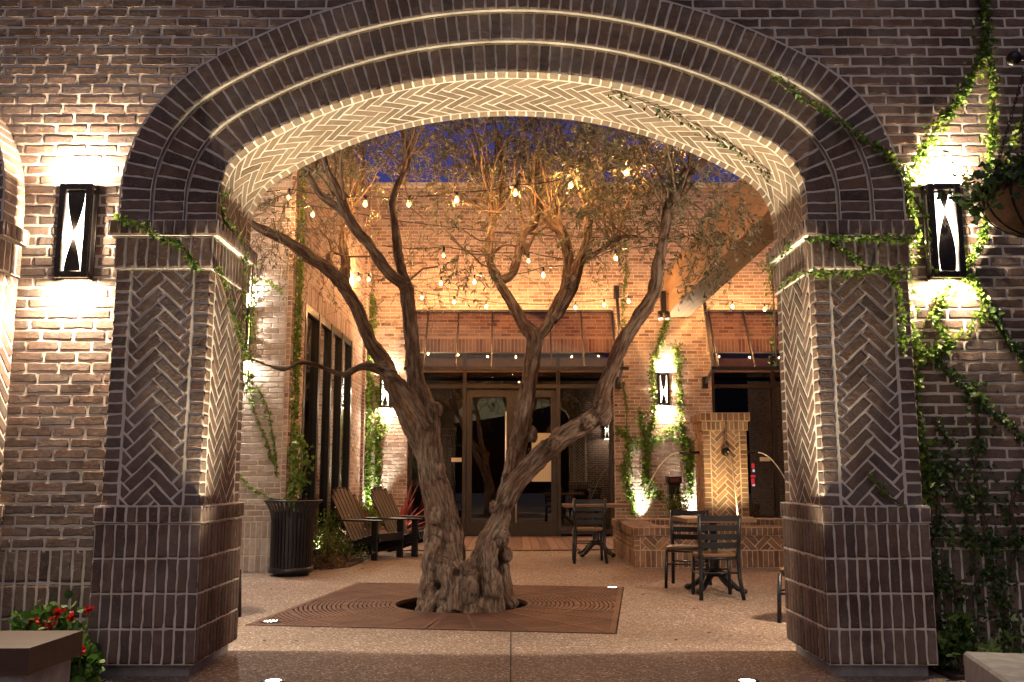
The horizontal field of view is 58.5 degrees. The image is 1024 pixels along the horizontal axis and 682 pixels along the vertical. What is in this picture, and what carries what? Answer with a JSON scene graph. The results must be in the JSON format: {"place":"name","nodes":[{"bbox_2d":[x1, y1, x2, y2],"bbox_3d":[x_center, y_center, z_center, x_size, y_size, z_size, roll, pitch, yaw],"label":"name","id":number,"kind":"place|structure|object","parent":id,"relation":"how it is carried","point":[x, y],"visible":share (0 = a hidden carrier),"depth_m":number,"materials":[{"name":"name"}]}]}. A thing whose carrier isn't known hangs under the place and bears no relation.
{"place":"outdoors","nodes":[
{"label":"outdoors","id":0,"kind":"place"},
{"bbox_2d":[238,569,241,616],"bbox_3d":[-2.526,1.884,7.586,0.474,0.790,0.439,7,-11,-38],"label":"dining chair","id":1,"kind":"object","parent":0,"point":[239,608],"visible":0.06,"depth_m":7.53,"materials":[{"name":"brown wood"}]},
{"bbox_2d":[238,150,370,572],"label":"brick building","id":2,"kind":"structure","parent":0,"point":[332,417],"depth_m":12.56,"materials":[{"name":"beige brick"}]},
{"bbox_2d":[245,307,249,357],"bbox_3d":[-3.360,-0.109,11.289,0.236,0.640,0.081,0,-8,0],"label":"wall sconce","id":3,"kind":"object","parent":2,"relation":"attached to","point":[247,323],"depth_m":11.27,"materials":[{"name":"brown metal"}]},
{"bbox_2d":[239,277,285,503],"bbox_3d":[-3.107,0.572,11.182,0.607,2.812,0.111,0,-8,0],"label":"climbing vine","id":4,"kind":"object","parent":2,"relation":"attached to","point":[271,458],"visible":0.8,"depth_m":11.13,"materials":[{"name":"green plant"}]},
{"bbox_2d":[287,170,308,506],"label":"climbing vine","id":5,"kind":"object","parent":2,"relation":"attached to","point":[297,347],"visible":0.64,"depth_m":11.46,"materials":[{"name":"green plant"}]},
{"bbox_2d":[282,433,316,511],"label":"climbing vine","id":6,"kind":"object","parent":2,"relation":"attached to","point":[296,476],"visible":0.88,"depth_m":11.04,"materials":[{"name":"green plant"}]},
{"bbox_2d":[299,302,352,554],"bbox_3d":[-2.845,1.437,13.990,0.110,3.426,3.690,0,-8,0],"label":"window frame","id":7,"kind":"structure","parent":2,"relation":"in","point":[327,397],"depth_m":13.91,"materials":[{"name":"black metal"}]},
{"bbox_2d":[363,293,385,531],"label":"climbing vine","id":8,"kind":"object","parent":2,"relation":"attached to","point":[368,462],"visible":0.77,"depth_m":17.26,"materials":[{"name":"green plant"}]},
{"bbox_2d":[355,235,689,284],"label":"string lights","id":9,"kind":"object","parent":2,"relation":"hanging from","point":[474,275],"visible":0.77,"depth_m":12.95},
{"bbox_2d":[99,536,964,681],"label":"paving","id":10,"kind":"structure","parent":0,"point":[657,618],"depth_m":6.37,"materials":[{"name":"beige concrete"}]},
{"bbox_2d":[0,116,29,551],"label":"brick archway","id":11,"kind":"object","parent":10,"relation":"on","point":[14,236],"visible":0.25,"depth_m":5.75,"materials":[{"name":"brick"}]},
{"bbox_2d":[0,630,82,681],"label":"bench","id":12,"kind":"object","parent":10,"relation":"on","point":[36,656],"visible":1,"depth_m":4.18,"materials":[{"name":"brown concrete"}]},
{"bbox_2d":[261,678,285,681],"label":"ground light","id":13,"kind":"object","parent":10,"relation":"on","point":[274,680],"visible":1,"depth_m":5.08,"materials":[{"name":"white metal"}]},
{"bbox_2d":[264,499,322,576],"bbox_3d":[-2.580,2.301,10.729,0.676,0.868,0.676,0,-8,0],"label":"litter bin","id":14,"kind":"object","parent":10,"relation":"on","point":[291,541],"visible":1,"depth_m":10.53,"materials":[{"name":"black metal"}]},
{"bbox_2d":[313,553,362,569],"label":"planting soil","id":15,"kind":"structure","parent":10,"relation":"on","point":[353,563],"depth_m":11.77,"materials":[{"name":"brown soil"}]},
{"bbox_2d":[313,550,319,560],"bbox_3d":[-2.450,2.736,11.484,0.077,0.226,0.096,0,-8,0],"label":"landscape spotlight","id":16,"kind":"object","parent":15,"relation":"on","point":[317,553],"visible":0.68,"depth_m":11.46,"materials":[{"name":"black metal"}]},
{"bbox_2d":[313,525,347,563],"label":"shrub","id":17,"kind":"object","parent":15,"relation":"on","point":[329,543],"visible":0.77,"depth_m":11.61,"materials":[{"name":"green plant"}]},
{"bbox_2d":[313,552,350,569],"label":"shrub","id":18,"kind":"object","parent":15,"relation":"on","point":[318,563],"visible":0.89,"depth_m":11.41,"materials":[{"name":"green plant"}]},
{"bbox_2d":[313,509,366,547],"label":"shrub","id":19,"kind":"object","parent":15,"relation":"on","point":[334,526],"visible":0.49,"depth_m":13.01,"materials":[{"name":"green plant"}]},
{"bbox_2d":[329,537,374,560],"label":"shrub","id":20,"kind":"object","parent":15,"relation":"on","point":[346,550],"visible":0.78,"depth_m":12.10,"materials":[{"name":"green plant"}]},
{"bbox_2d":[336,510,395,551],"bbox_3d":[-2.467,2.832,14.199,1.373,0.914,1.077,3,-9,-19],"label":"cordyline","id":21,"kind":"object","parent":15,"relation":"on","point":[366,519],"visible":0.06,"depth_m":14.15,"materials":[{"name":"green plant"}]},
{"bbox_2d":[327,487,407,560],"bbox_3d":[-2.086,2.582,13.019,0.984,1.002,0.763,-4,-9,28],"label":"adirondack chair","id":22,"kind":"object","parent":10,"relation":"on","point":[346,502],"visible":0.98,"depth_m":13.03,"materials":[{"name":"brown wood"}]},
{"bbox_2d":[366,486,424,556],"bbox_3d":[-1.608,2.661,13.560,0.984,1.002,0.763,-4,-9,26],"label":"adirondack chair","id":23,"kind":"object","parent":10,"relation":"on","point":[384,502],"visible":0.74,"depth_m":13.55,"materials":[{"name":"brown wood"}]},
{"bbox_2d":[246,582,623,633],"bbox_3d":[-0.455,2.394,8.300,2.872,0.036,2.872,-1,-8,8],"label":"tree grate","id":24,"kind":"object","parent":10,"relation":"on","point":[590,609],"visible":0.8,"depth_m":7.68,"materials":[{"name":"metal"}]},
{"bbox_2d":[260,619,281,622],"bbox_3d":[-1.908,2.219,7.246,0.164,0.010,0.164,0,-8,0],"label":"ground light","id":25,"kind":"object","parent":24,"relation":"on","point":[271,621],"visible":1,"depth_m":7.23,"materials":[{"name":"white metal"}]},
{"bbox_2d":[605,586,618,588],"bbox_3d":[1.036,2.542,9.441,0.144,0.008,0.144,0,-8,0],"label":"ground light","id":26,"kind":"object","parent":24,"relation":"on","point":[613,587],"visible":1,"depth_m":9.41,"materials":[{"name":"white metal"}]},
{"bbox_2d":[384,536,613,550],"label":"deck","id":27,"kind":"structure","parent":10,"relation":"on","point":[555,543],"depth_m":15.33,"materials":[{"name":"brown wood"}]},
{"bbox_2d":[358,493,385,532],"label":"shrub","id":28,"kind":"object","parent":27,"relation":"on","point":[373,512],"visible":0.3,"depth_m":15.32,"materials":[{"name":"green plant"}]},
{"bbox_2d":[361,481,425,531],"bbox_3d":[-1.859,2.989,15.904,1.810,1.148,1.905,-3,-9,19],"label":"cordyline","id":29,"kind":"object","parent":27,"relation":"on","point":[404,511],"visible":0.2,"depth_m":15.78,"materials":[{"name":"red plant"}]},
{"bbox_2d":[252,555,762,640],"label":"fallen leaves","id":30,"kind":"object","parent":10,"relation":"on","point":[532,613],"visible":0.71,"depth_m":7.54,"materials":[{"name":"brown plant"}]},
{"bbox_2d":[398,601,621,632],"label":"tree pit soil","id":31,"kind":"object","parent":10,"relation":"in","point":[410,605],"depth_m":9.24,"materials":[{"name":"brown soil"}]},
{"bbox_2d":[244,116,773,612],"bbox_3d":[-0.298,-0.540,9.302,6.014,6.774,3.847,0,-8,0],"label":"olive tree","id":32,"kind":"object","parent":31,"relation":"on","point":[454,580],"visible":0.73,"depth_m":8.81,"materials":[{"name":"brown plant"}]},
{"bbox_2d":[266,150,681,205],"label":"string lights","id":33,"kind":"object","parent":32,"relation":"hanging from","point":[410,196],"visible":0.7,"depth_m":9.38},
{"bbox_2d":[382,225,653,261],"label":"string lights","id":34,"kind":"object","parent":32,"relation":"hanging from","point":[528,255],"visible":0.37,"depth_m":10.86},
{"bbox_2d":[510,631,510,681],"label":"paving joint","id":35,"kind":"object","parent":10,"relation":"on","point":[510,656],"visible":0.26,"depth_m":5.86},
{"bbox_2d":[0,0,1023,665],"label":"brick wall","id":36,"kind":"structure","parent":10,"relation":"on","point":[86,86],"depth_m":5.96,"materials":[{"name":"brown brick"}]},
{"bbox_2d":[53,183,99,280],"bbox_3d":[-2.800,-0.704,5.866,0.236,0.640,0.081,0,-8,0],"label":"wall sconce","id":37,"kind":"object","parent":36,"relation":"attached to","point":[76,234],"depth_m":5.86,"materials":[{"name":"brown metal"}]},
{"bbox_2d":[663,178,773,316],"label":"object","id":38,"kind":"structure","parent":36,"relation":"attached to","point":[685,307],"depth_m":13.34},
{"bbox_2d":[262,204,721,237],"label":"string lights","id":39,"kind":"object","parent":38,"relation":"hanging from","point":[438,225],"visible":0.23,"depth_m":11.53},
{"bbox_2d":[414,290,643,308],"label":"string lights","id":40,"kind":"object","parent":38,"relation":"hanging from","point":[535,304],"visible":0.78,"depth_m":16.83},
{"bbox_2d":[665,293,776,310],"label":"string lights","id":41,"kind":"object","parent":38,"relation":"hanging from","point":[738,302],"visible":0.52,"depth_m":16.83},
{"bbox_2d":[913,196,938,272],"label":"climbing vine","id":42,"kind":"object","parent":36,"relation":"attached to","point":[923,214],"visible":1,"depth_m":5.76,"materials":[{"name":"green plant"}]},
{"bbox_2d":[909,268,969,523],"bbox_3d":[2.659,0.321,5.715,0.492,1.619,0.110,0,-8,0],"label":"climbing vine","id":43,"kind":"object","parent":36,"relation":"attached to","point":[920,350],"visible":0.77,"depth_m":5.75,"materials":[{"name":"green plant"}]},
{"bbox_2d":[920,183,966,280],"bbox_3d":[2.775,-0.704,5.866,0.236,0.640,0.081,0,-8,0],"label":"wall sconce","id":44,"kind":"object","parent":36,"relation":"attached to","point":[946,252],"depth_m":5.85,"materials":[{"name":"brown metal"}]},
{"bbox_2d":[901,0,995,295],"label":"climbing vine","id":45,"kind":"object","parent":36,"relation":"attached to","point":[947,114],"visible":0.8,"depth_m":5.98,"materials":[{"name":"green plant"}]},
{"bbox_2d":[924,36,1002,358],"bbox_3d":[2.898,-0.951,5.896,0.632,2.159,0.116,0,-8,0],"label":"climbing vine","id":46,"kind":"object","parent":36,"relation":"attached to","point":[993,137],"visible":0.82,"depth_m":5.88,"materials":[{"name":"green plant"}]},
{"bbox_2d":[919,369,1023,648],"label":"climbing vine","id":47,"kind":"object","parent":36,"relation":"attached to","point":[938,470],"visible":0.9,"depth_m":5.60,"materials":[{"name":"green plant"}]},
{"bbox_2d":[930,292,1023,443],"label":"climbing vine","id":48,"kind":"object","parent":36,"relation":"attached to","point":[966,387],"visible":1,"depth_m":5.74,"materials":[{"name":"green plant"}]},
{"bbox_2d":[1001,114,1023,173],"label":"climbing vine","id":49,"kind":"object","parent":36,"relation":"attached to","point":[1015,135],"visible":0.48,"depth_m":5.96,"materials":[{"name":"green plant"}]},
{"bbox_2d":[1006,51,1023,65],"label":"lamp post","id":50,"kind":"object","parent":36,"relation":"attached to","point":[1013,58],"visible":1,"depth_m":5.01,"materials":[{"name":"brown metal"}]},
{"bbox_2d":[936,68,1023,237],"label":"hanging basket","id":51,"kind":"object","parent":50,"relation":"hanging from","point":[997,196],"visible":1,"depth_m":4.86,"materials":[{"name":"brown metal"}]},
{"bbox_2d":[87,0,938,675],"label":"brick archway","id":52,"kind":"object","parent":10,"relation":"on","point":[247,124],"visible":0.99,"depth_m":5.75,"materials":[{"name":"brick"}]},
{"bbox_2d":[113,213,201,275],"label":"climbing vine","id":53,"kind":"object","parent":52,"relation":"attached to","point":[193,265],"visible":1,"depth_m":5.57,"materials":[{"name":"green plant"}]},
{"bbox_2d":[212,187,260,395],"bbox_3d":[-1.797,-0.297,5.983,0.091,1.256,0.850,0,-8,0],"label":"climbing vine","id":54,"kind":"object","parent":52,"relation":"attached to","point":[228,224],"visible":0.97,"depth_m":6.18,"materials":[{"name":"green plant"}]},
{"bbox_2d":[608,90,770,182],"bbox_3d":[1.184,-1.350,6.044,1.151,0.540,0.063,2,-9,-14],"label":"climbing vine","id":55,"kind":"object","parent":52,"relation":"attached to","point":[698,129],"visible":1,"depth_m":6.07,"materials":[{"name":"green plant"}]},
{"bbox_2d":[762,240,804,365],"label":"climbing vine","id":56,"kind":"object","parent":52,"relation":"attached to","point":[792,278],"visible":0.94,"depth_m":6.34,"materials":[{"name":"green plant"}]},
{"bbox_2d":[770,73,906,178],"bbox_3d":[2.037,-1.352,5.707,0.823,0.684,0.096,0,-8,0],"label":"climbing vine","id":57,"kind":"object","parent":52,"relation":"attached to","point":[855,132],"visible":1,"depth_m":5.71,"materials":[{"name":"green plant"}]},
{"bbox_2d":[804,233,912,356],"bbox_3d":[2.107,-0.278,5.511,0.662,0.762,0.145,0,-8,0],"label":"climbing vine","id":58,"kind":"object","parent":52,"relation":"attached to","point":[823,273],"visible":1,"depth_m":5.55,"materials":[{"name":"green plant"}]},
{"bbox_2d":[865,471,906,507],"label":"climbing vine","id":59,"kind":"object","parent":52,"relation":"attached to","point":[883,488],"visible":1,"depth_m":5.39,"materials":[{"name":"green plant"}]},
{"bbox_2d":[366,182,785,535],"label":"brick building","id":60,"kind":"structure","parent":10,"relation":"on","point":[477,417],"depth_m":17.67,"materials":[{"name":"brown brick"}]},
{"bbox_2d":[369,426,387,452],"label":"climbing vine","id":61,"kind":"object","parent":60,"relation":"attached to","point":[382,435],"visible":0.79,"depth_m":17.37,"materials":[{"name":"green plant"}]},
{"bbox_2d":[379,376,391,407],"bbox_3d":[-2.420,0.966,17.499,0.236,0.640,0.081,0,-8,0],"label":"wall sconce","id":62,"kind":"object","parent":60,"relation":"attached to","point":[386,403],"depth_m":17.46,"materials":[{"name":"white metal"}]},
{"bbox_2d":[451,458,461,461],"bbox_3d":[-1.064,2.276,17.521,0.195,0.078,0.003,0,-8,0],"label":"window sticker","id":63,"kind":"object","parent":60,"relation":"attached to","point":[456,459],"depth_m":17.52,"materials":[{"name":"paper"}]},
{"bbox_2d":[466,391,511,535],"bbox_3d":[-0.436,2.317,17.443,0.865,2.750,0.144,0,-8,0],"label":"door","id":64,"kind":"structure","parent":60,"relation":"in","point":[472,528],"depth_m":17.48,"materials":[{"name":"brown metal"}]},
{"bbox_2d":[404,285,628,388],"bbox_3d":[0.070,-0.136,17.290,4.160,2.002,0.827,0,-8,0],"label":"glass canopy","id":65,"kind":"object","parent":60,"relation":"attached to","point":[496,340],"visible":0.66,"depth_m":17.24,"materials":[{"name":"glass"}]},
{"bbox_2d":[512,391,556,535],"bbox_3d":[0.425,2.317,17.443,0.845,2.750,0.144,0,-8,0],"label":"door","id":66,"kind":"structure","parent":60,"relation":"in","point":[518,528],"depth_m":17.31,"materials":[{"name":"brown metal"}]},
{"bbox_2d":[528,433,550,481],"bbox_3d":[0.526,2.219,17.455,0.438,0.918,0.004,0,-8,0],"label":"paper notice","id":67,"kind":"object","parent":60,"relation":"attached to","point":[543,475],"visible":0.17,"depth_m":17.41,"materials":[{"name":"beige paper"}]},
{"bbox_2d":[617,238,666,440],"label":"climbing vine","id":68,"kind":"object","parent":60,"relation":"attached to","point":[623,385],"visible":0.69,"depth_m":17.71,"materials":[{"name":"green plant"}]},
{"bbox_2d":[613,320,695,515],"bbox_3d":[2.745,1.417,17.419,1.700,3.761,0.169,0,-8,0],"label":"climbing vine","id":69,"kind":"object","parent":60,"relation":"attached to","point":[681,427],"visible":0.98,"depth_m":17.36,"materials":[{"name":"green plant"}]},
{"bbox_2d":[657,372,669,405],"bbox_3d":[2.900,0.916,17.506,0.236,0.640,0.081,0,-8,0],"label":"wall sconce","id":70,"kind":"object","parent":60,"relation":"attached to","point":[663,395],"depth_m":17.50,"materials":[{"name":"white metal"}]},
{"bbox_2d":[657,291,670,319],"bbox_3d":[2.860,-0.668,17.253,0.238,0.559,0.155,0,-8,0],"label":"spotlight","id":71,"kind":"object","parent":60,"relation":"attached to","point":[663,309],"visible":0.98,"depth_m":17.22,"materials":[{"name":"brown metal"}]},
{"bbox_2d":[701,302,779,388],"bbox_3d":[5.180,-0.136,17.290,3.080,2.002,0.827,0,-8,0],"label":"glass canopy","id":72,"kind":"object","parent":60,"relation":"attached to","point":[741,339],"visible":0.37,"depth_m":17.26,"materials":[{"name":"glass"}]},
{"bbox_2d":[760,457,769,460],"bbox_3d":[4.846,2.262,17.523,0.199,0.078,0.003,0,-8,0],"label":"window sticker","id":73,"kind":"object","parent":60,"relation":"attached to","point":[764,458],"depth_m":17.52,"materials":[{"name":"paper"}]},
{"bbox_2d":[572,499,607,563],"bbox_3d":[1.035,2.554,12.344,0.472,0.850,0.509,0,-8,0],"label":"dining chair","id":74,"kind":"object","parent":10,"relation":"on","point":[602,541],"visible":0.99,"depth_m":12.18,"materials":[{"name":"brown wood"}]},
{"bbox_2d":[562,503,630,556],"bbox_3d":[1.220,2.743,13.293,0.950,0.740,0.600,0,-8,0],"label":"bistro table","id":75,"kind":"object","parent":10,"relation":"on","point":[585,550],"visible":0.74,"depth_m":13.07,"materials":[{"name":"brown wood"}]},
{"bbox_2d":[664,510,711,587],"bbox_3d":[1.842,2.187,9.645,0.439,0.790,0.474,-3,-9,22],"label":"dining chair","id":76,"kind":"object","parent":10,"relation":"on","point":[673,548],"visible":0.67,"depth_m":9.81,"materials":[{"name":"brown wood"}]},
{"bbox_2d":[612,413,783,567],"bbox_3d":[3.577,2.019,12.909,4.101,2.060,2.526,0,-8,0],"label":"brick fountain","id":77,"kind":"object","parent":10,"relation":"on","point":[720,452],"visible":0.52,"depth_m":13.25,"materials":[{"name":"brick"}]},
{"bbox_2d":[672,516,756,594],"bbox_3d":[2.030,2.141,9.186,0.700,0.735,0.620,1,-8,-3],"label":"bistro table","id":78,"kind":"object","parent":10,"relation":"on","point":[708,578],"visible":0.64,"depth_m":9.05,"materials":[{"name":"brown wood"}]},
{"bbox_2d":[691,515,745,600],"bbox_3d":[1.956,2.060,8.781,0.439,0.790,0.474,0,-8,-1],"label":"dining chair","id":79,"kind":"object","parent":10,"relation":"on","point":[699,554],"visible":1,"depth_m":8.63,"materials":[{"name":"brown wood"}]},
{"bbox_2d":[735,678,758,681],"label":"ground light","id":80,"kind":"object","parent":10,"relation":"on","point":[746,680],"visible":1,"depth_m":5.08,"materials":[{"name":"white metal"}]},
{"bbox_2d":[777,567,784,622],"bbox_3d":[2.396,1.840,7.289,0.474,0.790,0.439,-7,-11,38],"label":"dining chair","id":81,"kind":"object","parent":10,"relation":"on","point":[779,584],"visible":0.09,"depth_m":7.25,"materials":[{"name":"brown wood"}]},
{"bbox_2d":[928,666,964,679],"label":"planting soil","id":82,"kind":"structure","parent":10,"relation":"on","point":[949,672],"depth_m":5.31,"materials":[{"name":"brown soil"}]},
{"bbox_2d":[937,609,999,671],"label":"shrub","id":83,"kind":"object","parent":82,"relation":"on","point":[955,634],"visible":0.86,"depth_m":5.32,"materials":[{"name":"green plant"}]},
{"bbox_2d":[969,609,1023,653],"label":"shrub","id":84,"kind":"object","parent":82,"relation":"on","point":[1008,636],"visible":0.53,"depth_m":5.27,"materials":[{"name":"green plant"}]},
{"bbox_2d":[963,652,1023,681],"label":"concrete block","id":85,"kind":"structure","parent":10,"relation":"on","point":[991,667],"depth_m":4.20,"materials":[{"name":"beige concrete"}]},
{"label":"planting soil","id":86,"kind":"structure","parent":10,"relation":"on","visible":0},
{"bbox_2d":[7,590,102,658],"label":"geranium","id":87,"kind":"object","parent":86,"relation":"on","point":[48,617],"visible":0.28,"depth_m":5.19,"materials":[{"name":"green plant"}]},
{"bbox_2d":[70,640,106,681],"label":"geranium","id":88,"kind":"object","parent":86,"relation":"on","point":[85,666],"visible":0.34,"depth_m":4.93,"materials":[{"name":"green plant"}]},
{"bbox_2d":[355,116,739,181],"label":"sky","id":89,"kind":"structure","parent":0,"point":[383,177],"materials":[{"name":"blue"}]},
{"bbox_2d":[665,476,681,517],"bbox_3d":[2.952,3.031,16.632,0.260,1.140,0.248,0,-8,0],"label":"bollard light","id":90,"kind":"object","parent":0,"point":[673,483],"visible":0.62,"depth_m":16.59,"materials":[{"name":"brown metal"}]},
{"bbox_2d":[660,484,690,517],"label":"shrub","id":91,"kind":"object","parent":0,"point":[675,503],"visible":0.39,"depth_m":16.36,"materials":[{"name":"green plant"}]}
]}

